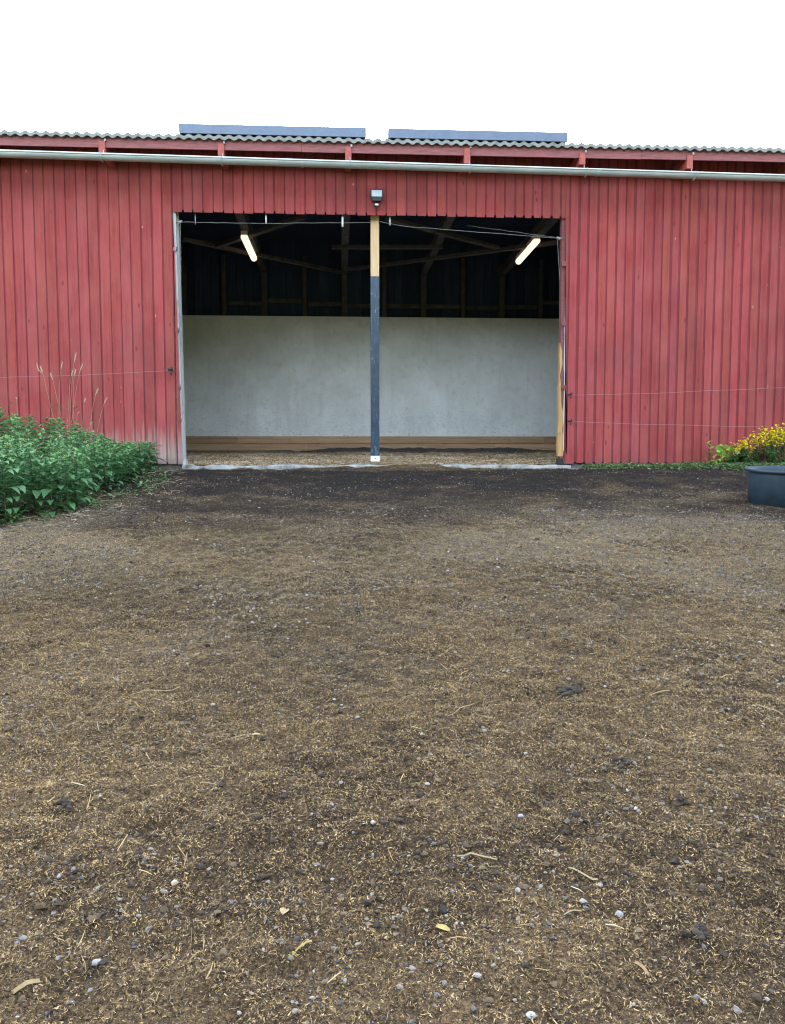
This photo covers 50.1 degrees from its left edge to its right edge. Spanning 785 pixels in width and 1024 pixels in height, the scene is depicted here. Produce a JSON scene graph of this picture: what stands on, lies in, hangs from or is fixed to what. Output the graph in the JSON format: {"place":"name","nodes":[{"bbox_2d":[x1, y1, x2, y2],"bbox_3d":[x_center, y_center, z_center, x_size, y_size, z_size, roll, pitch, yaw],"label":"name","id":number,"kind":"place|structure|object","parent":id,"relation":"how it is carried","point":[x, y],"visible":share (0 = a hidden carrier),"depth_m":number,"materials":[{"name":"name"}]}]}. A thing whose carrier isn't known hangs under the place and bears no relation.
{"place":"outdoors","nodes":[
{"label":"outdoors","id":0,"kind":"place"},
{"bbox_2d":[0,464,784,1023],"bbox_3d":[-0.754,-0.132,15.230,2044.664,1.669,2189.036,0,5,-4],"label":"ground","id":1,"kind":"structure","parent":0,"point":[476,996],"depth_m":2.54,"materials":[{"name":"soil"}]},
{"bbox_2d":[0,408,14,442],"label":"nettle","id":2,"kind":"object","parent":1,"relation":"on","point":[1,422],"visible":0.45,"depth_m":8.97,"materials":[{"name":"green plant"}]},
{"bbox_2d":[0,434,17,502],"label":"nettle","id":3,"kind":"object","parent":1,"relation":"on","point":[6,456],"visible":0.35,"depth_m":7.04,"materials":[{"name":"green plant"}]},
{"bbox_2d":[0,455,19,523],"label":"nettle","id":4,"kind":"object","parent":1,"relation":"on","point":[9,510],"visible":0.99,"depth_m":6.38,"materials":[{"name":"green plant"}]},
{"bbox_2d":[0,436,19,508],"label":"nettle","id":5,"kind":"object","parent":1,"relation":"on","point":[7,437],"visible":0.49,"depth_m":6.71,"materials":[{"name":"green plant"}]},
{"bbox_2d":[0,442,23,520],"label":"nettle","id":6,"kind":"object","parent":1,"relation":"on","point":[8,445],"visible":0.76,"depth_m":6.53,"materials":[{"name":"green plant"}]},
{"bbox_2d":[0,415,23,484],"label":"nettle","id":7,"kind":"object","parent":1,"relation":"on","point":[13,432],"visible":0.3,"depth_m":8.42,"materials":[{"name":"green plant"}]},
{"bbox_2d":[0,427,23,490],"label":"nettle","id":8,"kind":"object","parent":1,"relation":"on","point":[11,434],"visible":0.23,"depth_m":7.91,"materials":[{"name":"green plant"}]},
{"bbox_2d":[0,445,30,515],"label":"nettle","id":9,"kind":"object","parent":1,"relation":"on","point":[14,462],"visible":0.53,"depth_m":6.63,"materials":[{"name":"green plant"}]},
{"bbox_2d":[2,419,28,481],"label":"nettle","id":10,"kind":"object","parent":1,"relation":"on","point":[15,436],"visible":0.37,"depth_m":8.18,"materials":[{"name":"green plant"}]},
{"bbox_2d":[0,453,31,522],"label":"nettle","id":11,"kind":"object","parent":1,"relation":"on","point":[23,489],"visible":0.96,"depth_m":6.47,"materials":[{"name":"green plant"}]},
{"bbox_2d":[9,440,37,508],"bbox_3d":[-3.050,-0.306,6.961,0.253,0.588,0.248,-4,6,-40],"label":"nettle","id":12,"kind":"object","parent":1,"relation":"on","point":[23,465],"visible":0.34,"depth_m":6.97,"materials":[{"name":"green plant"}]},
{"bbox_2d":[9,438,38,509],"bbox_3d":[-3.032,-0.296,6.842,0.215,0.623,0.247,1,5,16],"label":"nettle","id":13,"kind":"object","parent":1,"relation":"on","point":[21,456],"visible":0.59,"depth_m":6.85,"materials":[{"name":"green plant"}]},
{"bbox_2d":[11,433,36,498],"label":"nettle","id":14,"kind":"object","parent":1,"relation":"on","point":[29,496],"visible":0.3,"depth_m":7.43,"materials":[{"name":"green plant"}]},
{"bbox_2d":[12,978,39,993],"bbox_3d":[-0.737,0.951,1.692,0.052,0.018,0.012,-4,6,-43],"label":"wood splinter","id":15,"kind":"object","parent":1,"relation":"on","point":[25,983],"visible":1,"depth_m":1.69,"materials":[{"name":"wood"}]},
{"bbox_2d":[15,429,39,492],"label":"nettle","id":16,"kind":"object","parent":1,"relation":"on","point":[27,435],"visible":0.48,"depth_m":7.70,"materials":[{"name":"green plant"}]},
{"bbox_2d":[21,421,39,449],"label":"nettle","id":17,"kind":"object","parent":1,"relation":"on","point":[29,426],"visible":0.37,"depth_m":9.20,"materials":[{"name":"green plant"}]},
{"bbox_2d":[18,438,47,500],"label":"nettle","id":18,"kind":"object","parent":1,"relation":"on","point":[26,450],"visible":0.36,"depth_m":7.28,"materials":[{"name":"green plant"}]},
{"bbox_2d":[19,446,49,514],"bbox_3d":[-2.890,-0.251,6.795,0.238,0.564,0.243,-3,5,-30],"label":"nettle","id":19,"kind":"object","parent":1,"relation":"on","point":[30,469],"visible":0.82,"depth_m":6.78,"materials":[{"name":"green plant"}]},
{"bbox_2d":[26,414,45,458],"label":"nettle","id":20,"kind":"object","parent":1,"relation":"on","point":[31,418],"visible":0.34,"depth_m":10.14,"materials":[{"name":"green plant"}]},
{"bbox_2d":[24,439,49,502],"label":"nettle","id":21,"kind":"object","parent":1,"relation":"on","point":[33,449],"visible":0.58,"depth_m":7.14,"materials":[{"name":"green plant"}]},
{"bbox_2d":[24,433,49,488],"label":"nettle","id":22,"kind":"object","parent":1,"relation":"on","point":[39,438],"visible":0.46,"depth_m":8.04,"materials":[{"name":"green plant"}]},
{"bbox_2d":[20,456,55,516],"bbox_3d":[-2.838,-0.207,6.718,0.220,0.513,0.281,1,5,11],"label":"nettle","id":23,"kind":"object","parent":1,"relation":"on","point":[37,492],"visible":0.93,"depth_m":6.69,"materials":[{"name":"green plant"}]},
{"bbox_2d":[31,428,52,479],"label":"nettle","id":24,"kind":"object","parent":1,"relation":"on","point":[43,429],"visible":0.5,"depth_m":8.52,"materials":[{"name":"green plant"}]},
{"bbox_2d":[29,447,57,508],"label":"nettle","id":25,"kind":"object","parent":1,"relation":"on","point":[45,470],"visible":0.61,"depth_m":7.00,"materials":[{"name":"green plant"}]},
{"bbox_2d":[37,440,63,498],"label":"nettle","id":26,"kind":"object","parent":1,"relation":"on","point":[50,443],"visible":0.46,"depth_m":7.63,"materials":[{"name":"green plant"}]},
{"bbox_2d":[39,444,64,504],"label":"nettle","id":27,"kind":"object","parent":1,"relation":"on","point":[52,447],"visible":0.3,"depth_m":7.28,"materials":[{"name":"green plant"}]},
{"bbox_2d":[35,452,69,517],"bbox_3d":[-2.744,-0.217,6.740,0.226,0.525,0.288,2,5,26],"label":"nettle","id":28,"kind":"object","parent":1,"relation":"on","point":[45,492],"visible":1,"depth_m":6.71,"materials":[{"name":"green plant"}]},
{"bbox_2d":[41,438,65,494],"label":"nettle","id":29,"kind":"object","parent":1,"relation":"on","point":[56,441],"visible":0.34,"depth_m":7.84,"materials":[{"name":"green plant"}]},
{"bbox_2d":[45,417,67,455],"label":"nettle","id":30,"kind":"object","parent":1,"relation":"on","point":[58,419],"visible":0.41,"depth_m":9.10,"materials":[{"name":"green plant"}]},
{"bbox_2d":[47,431,70,484],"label":"nettle","id":31,"kind":"object","parent":1,"relation":"on","point":[61,443],"visible":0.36,"depth_m":8.03,"materials":[{"name":"green plant"}]},
{"bbox_2d":[44,451,74,513],"bbox_3d":[-2.680,-0.233,6.807,0.225,0.522,0.230,3,6,37],"label":"nettle","id":32,"kind":"object","parent":1,"relation":"on","point":[62,486],"visible":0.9,"depth_m":6.81,"materials":[{"name":"green plant"}]},
{"bbox_2d":[45,446,73,504],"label":"nettle","id":33,"kind":"object","parent":1,"relation":"on","point":[60,450],"visible":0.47,"depth_m":7.21,"materials":[{"name":"green plant"}]},
{"bbox_2d":[46,452,74,509],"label":"nettle","id":34,"kind":"object","parent":1,"relation":"on","point":[70,486],"visible":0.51,"depth_m":6.98,"materials":[{"name":"green plant"}]},
{"bbox_2d":[52,422,70,465],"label":"nettle","id":35,"kind":"object","parent":1,"relation":"on","point":[60,427],"visible":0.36,"depth_m":8.84,"materials":[{"name":"green plant"}]},
{"bbox_2d":[51,799,72,812],"bbox_3d":[-0.940,0.835,2.386,0.066,0.026,0.053,0,5,-4],"label":"dung clod","id":36,"kind":"object","parent":1,"relation":"on","point":[66,803],"visible":1,"depth_m":2.39,"materials":[{"name":"soil"}]},
{"bbox_2d":[50,455,84,512],"bbox_3d":[-2.673,-0.228,6.895,0.275,0.502,0.216,-2,5,-20],"label":"nettle","id":37,"kind":"object","parent":1,"relation":"on","point":[72,505],"visible":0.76,"depth_m":6.91,"materials":[{"name":"green plant"}]},
{"bbox_2d":[56,445,80,499],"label":"nettle","id":38,"kind":"object","parent":1,"relation":"on","point":[69,457],"visible":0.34,"depth_m":7.51,"materials":[{"name":"green plant"}]},
{"bbox_2d":[61,437,82,495],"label":"nettle","id":39,"kind":"object","parent":1,"relation":"on","point":[71,453],"visible":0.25,"depth_m":7.64,"materials":[{"name":"green plant"}]},
{"bbox_2d":[61,447,90,502],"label":"nettle","id":40,"kind":"object","parent":1,"relation":"on","point":[74,470],"visible":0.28,"depth_m":7.34,"materials":[{"name":"green plant"}]},
{"bbox_2d":[61,448,94,508],"bbox_3d":[-2.648,-0.283,7.057,0.283,0.517,0.222,-1,5,-16],"label":"nettle","id":41,"kind":"object","parent":1,"relation":"on","point":[83,479],"visible":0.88,"depth_m":7.03,"materials":[{"name":"green plant"}]},
{"bbox_2d":[64,454,91,508],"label":"nettle","id":42,"kind":"object","parent":1,"relation":"on","point":[82,499],"visible":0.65,"depth_m":7.12,"materials":[{"name":"green plant"}]},
{"bbox_2d":[70,423,85,472],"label":"nettle","id":43,"kind":"object","parent":1,"relation":"on","point":[77,429],"visible":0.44,"depth_m":9.18,"materials":[{"name":"green plant"}]},
{"bbox_2d":[69,431,88,462],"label":"nettle","id":44,"kind":"object","parent":1,"relation":"on","point":[76,440],"visible":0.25,"depth_m":8.38,"materials":[{"name":"green plant"}]},
{"bbox_2d":[73,451,96,498],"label":"nettle","id":45,"kind":"object","parent":1,"relation":"on","point":[89,479],"visible":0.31,"depth_m":7.54,"materials":[{"name":"green plant"}]},
{"bbox_2d":[75,441,94,494],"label":"nettle","id":46,"kind":"object","parent":1,"relation":"on","point":[83,446],"visible":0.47,"depth_m":7.86,"materials":[{"name":"green plant"}]},
{"bbox_2d":[0,462,171,525],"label":"nettle seedlings","id":47,"kind":"object","parent":1,"relation":"on","point":[92,501],"visible":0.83,"depth_m":7.43,"materials":[{"name":"green plant"}]},
{"bbox_2d":[73,454,99,501],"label":"nettle","id":48,"kind":"object","parent":1,"relation":"on","point":[79,496],"visible":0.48,"depth_m":7.30,"materials":[{"name":"green plant"}]},
{"bbox_2d":[78,445,101,495],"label":"nettle","id":49,"kind":"object","parent":1,"relation":"on","point":[90,465],"visible":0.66,"depth_m":7.71,"materials":[{"name":"green plant"}]},
{"bbox_2d":[82,430,99,469],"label":"nettle","id":50,"kind":"object","parent":1,"relation":"on","point":[92,439],"visible":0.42,"depth_m":9.09,"materials":[{"name":"green plant"}]},
{"bbox_2d":[86,441,105,483],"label":"nettle","id":51,"kind":"object","parent":1,"relation":"on","point":[96,459],"visible":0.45,"depth_m":8.47,"materials":[{"name":"green plant"}]},
{"bbox_2d":[0,469,192,537],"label":"seedlings","id":52,"kind":"object","parent":1,"relation":"on","point":[93,507],"visible":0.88,"depth_m":6.89,"materials":[{"name":"green plant"}]},
{"bbox_2d":[88,441,107,481],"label":"nettle","id":53,"kind":"object","parent":1,"relation":"on","point":[97,443],"visible":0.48,"depth_m":8.64,"materials":[{"name":"green plant"}]},
{"bbox_2d":[87,447,112,493],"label":"nettle","id":54,"kind":"object","parent":1,"relation":"on","point":[97,471],"visible":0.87,"depth_m":7.94,"materials":[{"name":"green plant"}]},
{"bbox_2d":[95,447,116,490],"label":"nettle","id":55,"kind":"object","parent":1,"relation":"on","point":[100,473],"visible":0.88,"depth_m":8.15,"materials":[{"name":"green plant"}]},
{"bbox_2d":[96,441,121,481],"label":"nettle","id":56,"kind":"object","parent":1,"relation":"on","point":[106,443],"visible":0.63,"depth_m":8.58,"materials":[{"name":"green plant"}]},
{"bbox_2d":[102,448,123,487],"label":"nettle","id":57,"kind":"object","parent":1,"relation":"on","point":[119,471],"visible":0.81,"depth_m":8.34,"materials":[{"name":"green plant"}]},
{"bbox_2d":[106,444,125,480],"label":"nettle","id":58,"kind":"object","parent":1,"relation":"on","point":[114,445],"visible":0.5,"depth_m":8.79,"materials":[{"name":"green plant"}]},
{"bbox_2d":[106,451,131,485],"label":"nettle","id":59,"kind":"object","parent":1,"relation":"on","point":[119,465],"visible":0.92,"depth_m":8.49,"materials":[{"name":"green plant"}]},
{"bbox_2d":[116,446,134,478],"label":"nettle","id":60,"kind":"object","parent":1,"relation":"on","point":[126,466],"visible":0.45,"depth_m":8.97,"materials":[{"name":"green plant"}]},
{"bbox_2d":[115,450,136,483],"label":"nettle","id":61,"kind":"object","parent":1,"relation":"on","point":[123,461],"visible":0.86,"depth_m":8.65,"materials":[{"name":"green plant"}]},
{"bbox_2d":[118,446,139,479],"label":"nettle","id":62,"kind":"object","parent":1,"relation":"on","point":[135,465],"visible":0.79,"depth_m":8.77,"materials":[{"name":"green plant"}]},
{"bbox_2d":[124,443,138,475],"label":"nettle","id":63,"kind":"object","parent":1,"relation":"on","point":[135,461],"visible":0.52,"depth_m":9.19,"materials":[{"name":"green plant"}]},
{"bbox_2d":[131,442,152,473],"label":"nettle","id":64,"kind":"object","parent":1,"relation":"on","point":[141,458],"visible":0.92,"depth_m":9.35,"materials":[{"name":"green plant"}]},
{"bbox_2d":[133,443,156,471],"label":"nettle","id":65,"kind":"object","parent":1,"relation":"on","point":[144,449],"visible":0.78,"depth_m":9.63,"materials":[{"name":"green plant"}]},
{"bbox_2d":[137,442,156,471],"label":"nettle","id":66,"kind":"object","parent":1,"relation":"on","point":[150,456],"visible":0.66,"depth_m":9.79,"materials":[{"name":"green plant"}]},
{"bbox_2d":[146,442,165,469],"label":"nettle","id":67,"kind":"object","parent":1,"relation":"on","point":[154,455],"visible":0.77,"depth_m":9.96,"materials":[{"name":"green plant"}]},
{"bbox_2d":[0,130,784,469],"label":"barn","id":68,"kind":"structure","parent":1,"relation":"on","point":[630,310],"depth_m":11.06,"materials":[{"name":"red paint"}]},
{"bbox_2d":[241,231,256,260],"bbox_3d":[-2.189,-4.050,12.848,0.101,0.133,1.441,0,5,-4],"label":"strip light","id":69,"kind":"object","parent":68,"relation":"attached to","point":[249,246],"visible":1,"depth_m":12.60,"materials":[{"name":"white plastic"}]},
{"bbox_2d":[178,123,365,139],"bbox_3d":[-1.482,-4.771,10.895,2.233,0.372,1.695,0,5,-4],"label":"solar panel","id":70,"kind":"object","parent":68,"relation":"on","point":[273,131],"visible":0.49,"depth_m":10.08,"materials":[{"name":"glass"}]},
{"bbox_2d":[370,189,382,206],"bbox_3d":[-0.201,-3.976,10.648,0.164,0.222,0.106,0,5,-4],"label":"floodlight","id":71,"kind":"object","parent":68,"relation":"attached to","point":[376,195],"visible":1,"depth_m":10.61,"materials":[{"name":"grey glass"}]},
{"bbox_2d":[385,128,567,143],"bbox_3d":[0.994,-4.783,11.048,2.203,0.372,1.695,0,5,-4],"label":"solar panel","id":72,"kind":"object","parent":68,"relation":"on","point":[441,135],"visible":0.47,"depth_m":10.23,"materials":[{"name":"glass"}]},
{"bbox_2d":[516,234,539,264],"bbox_3d":[2.096,-4.068,13.076,0.100,0.133,1.449,0,5,-2],"label":"strip light","id":73,"kind":"object","parent":68,"relation":"attached to","point":[531,245],"visible":0.96,"depth_m":12.84,"materials":[{"name":"white plastic"}]},
{"bbox_3d":[2.176,-3.558,10.928,0.091,0.043,0.042,0,5,-4],"label":"insulator","id":74,"kind":"object","parent":68,"relation":"attached to","visible":0},
{"bbox_2d":[380,221,551,237],"bbox_3d":[1.003,-3.653,10.875,2.334,0.203,0.034,0,5,-2],"label":"fence wire","id":75,"kind":"object","parent":74,"relation":"attached to","point":[471,231],"visible":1,"depth_m":10.88,"materials":[{"name":"grey metal"}]},
{"bbox_2d":[0,471,784,1023],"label":"soil crumbs","id":76,"kind":"object","parent":1,"relation":"on","point":[394,901],"visible":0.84,"depth_m":2.63,"materials":[{"name":"soil"}]},
{"bbox_2d":[0,463,784,594],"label":"trampled litter","id":77,"kind":"object","parent":1,"relation":"on","point":[274,530],"visible":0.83,"depth_m":6.18,"materials":[{"name":"plant"}]},
{"bbox_2d":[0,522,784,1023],"bbox_3d":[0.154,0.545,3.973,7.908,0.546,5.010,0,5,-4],"label":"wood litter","id":78,"kind":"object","parent":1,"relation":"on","point":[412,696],"visible":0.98,"depth_m":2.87,"materials":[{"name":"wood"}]},
{"bbox_2d":[176,450,609,464],"bbox_3d":[-0.421,-0.872,13.212,17.900,0.194,4.200,0,5,-4],"label":"straw bedding","id":79,"kind":"object","parent":1,"relation":"on","point":[343,456],"visible":0.34,"depth_m":12.67,"materials":[{"name":"plant"}]},
{"bbox_2d":[176,449,583,465],"bbox_3d":[-0.718,-0.879,13.138,7.068,0.232,4.273,0,5,-4],"label":"loose straw","id":80,"kind":"object","parent":79,"relation":"on","point":[391,462],"visible":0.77,"depth_m":12.17,"materials":[{"name":"beige plant"}]},
{"bbox_2d":[297,447,548,452],"bbox_3d":[0.573,-1.094,14.954,5.190,0.129,0.860,0,5,-4],"label":"muck heap","id":81,"kind":"object","parent":79,"relation":"on","point":[427,450],"visible":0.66,"depth_m":14.98,"materials":[{"name":"brown soil"}]},
{"bbox_2d":[435,924,449,931],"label":"fallen leaf","id":82,"kind":"object","parent":1,"relation":"on","point":[443,927],"visible":1,"depth_m":1.86,"materials":[{"name":"plant"}]},
{"bbox_2d":[457,852,496,860],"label":"straw stalk","id":83,"kind":"object","parent":1,"relation":"on","point":[477,855],"visible":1,"depth_m":2.12,"materials":[{"name":"beige plant"}]},
{"bbox_2d":[556,681,585,696],"bbox_3d":[0.689,0.680,3.229,0.116,0.047,0.096,0,5,-4],"label":"dung clod","id":84,"kind":"object","parent":1,"relation":"on","point":[569,690],"visible":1,"depth_m":3.22,"materials":[{"name":"soil"}]},
{"bbox_2d":[610,756,637,771],"bbox_3d":[0.736,0.795,2.652,0.096,0.029,0.075,0,5,-4],"label":"dung clod","id":85,"kind":"object","parent":1,"relation":"on","point":[621,765],"visible":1,"depth_m":2.65,"materials":[{"name":"soil"}]},
{"bbox_2d":[565,467,742,469],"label":"wall foot gravel","id":86,"kind":"structure","parent":1,"relation":"on","point":[633,467],"depth_m":10.71,"materials":[{"name":"grey gravel"}]},
{"bbox_2d":[670,794,684,807],"bbox_3d":[0.820,0.830,2.409,0.039,0.028,0.057,3,5,32],"label":"dung clod","id":87,"kind":"object","parent":1,"relation":"on","point":[680,799],"visible":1,"depth_m":2.41,"materials":[{"name":"soil"}]},
{"bbox_2d":[579,461,784,470],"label":"ground weeds","id":88,"kind":"object","parent":1,"relation":"on","point":[737,466],"visible":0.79,"depth_m":10.60,"materials":[{"name":"green plant"}]},
{"bbox_2d":[679,923,712,940],"bbox_3d":[0.666,0.923,1.851,0.067,0.018,0.063,0,5,-4],"label":"dung clod","id":89,"kind":"object","parent":1,"relation":"on","point":[701,932],"visible":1,"depth_m":1.84,"materials":[{"name":"soil"}]},
{"bbox_2d":[715,444,726,462],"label":"leafy shoot","id":90,"kind":"object","parent":1,"relation":"on","point":[720,451],"visible":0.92,"depth_m":10.98,"materials":[{"name":"green plant"}]},
{"bbox_2d":[722,444,732,462],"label":"leafy shoot","id":91,"kind":"object","parent":1,"relation":"on","point":[725,447],"visible":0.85,"depth_m":10.99,"materials":[{"name":"green plant"}]},
{"bbox_2d":[726,449,737,463],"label":"flowering weed","id":92,"kind":"object","parent":1,"relation":"on","point":[732,457],"visible":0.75,"depth_m":10.86,"materials":[{"name":"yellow plant"}]},
{"bbox_2d":[730,441,745,461],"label":"flowering weed","id":93,"kind":"object","parent":1,"relation":"on","point":[738,457],"visible":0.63,"depth_m":10.99,"materials":[{"name":"yellow plant"}]},
{"bbox_2d":[738,437,755,462],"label":"flowering weed","id":94,"kind":"object","parent":1,"relation":"on","point":[742,458],"visible":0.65,"depth_m":10.92,"materials":[{"name":"yellow plant"}]},
{"bbox_2d":[738,440,756,464],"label":"flowering weed","id":95,"kind":"object","parent":1,"relation":"on","point":[747,458],"visible":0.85,"depth_m":10.77,"materials":[{"name":"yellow plant"}]},
{"bbox_2d":[743,436,766,464],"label":"flowering weed","id":96,"kind":"object","parent":1,"relation":"on","point":[755,455],"visible":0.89,"depth_m":10.84,"materials":[{"name":"yellow plant"}]},
{"bbox_2d":[749,428,773,462],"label":"flowering weed","id":97,"kind":"object","parent":1,"relation":"on","point":[761,457],"visible":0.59,"depth_m":11.01,"materials":[{"name":"yellow plant"}]},
{"bbox_2d":[744,466,784,507],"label":"plastic tub","id":98,"kind":"object","parent":1,"relation":"on","point":[766,485],"visible":0.98,"depth_m":7.43,"materials":[{"name":"grey plastic"}]},
{"bbox_2d":[753,426,779,461],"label":"flowering weed","id":99,"kind":"object","parent":1,"relation":"on","point":[771,444],"visible":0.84,"depth_m":10.85,"materials":[{"name":"yellow plant"}]},
{"bbox_2d":[757,433,784,463],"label":"flowering weed","id":100,"kind":"object","parent":1,"relation":"on","point":[771,458],"visible":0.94,"depth_m":10.73,"materials":[{"name":"yellow plant"}]},
{"bbox_2d":[760,423,784,461],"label":"flowering weed","id":101,"kind":"object","parent":1,"relation":"on","point":[776,447],"visible":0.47,"depth_m":11.03,"materials":[{"name":"yellow plant"}]},
{"bbox_2d":[775,425,784,461],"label":"flowering weed","id":102,"kind":"object","parent":1,"relation":"on","point":[782,448],"visible":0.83,"depth_m":10.89,"materials":[{"name":"yellow plant"}]},
{"bbox_2d":[0,0,784,148],"label":"sky","id":103,"kind":"structure","parent":0,"point":[709,73],"materials":[{"name":"white"}]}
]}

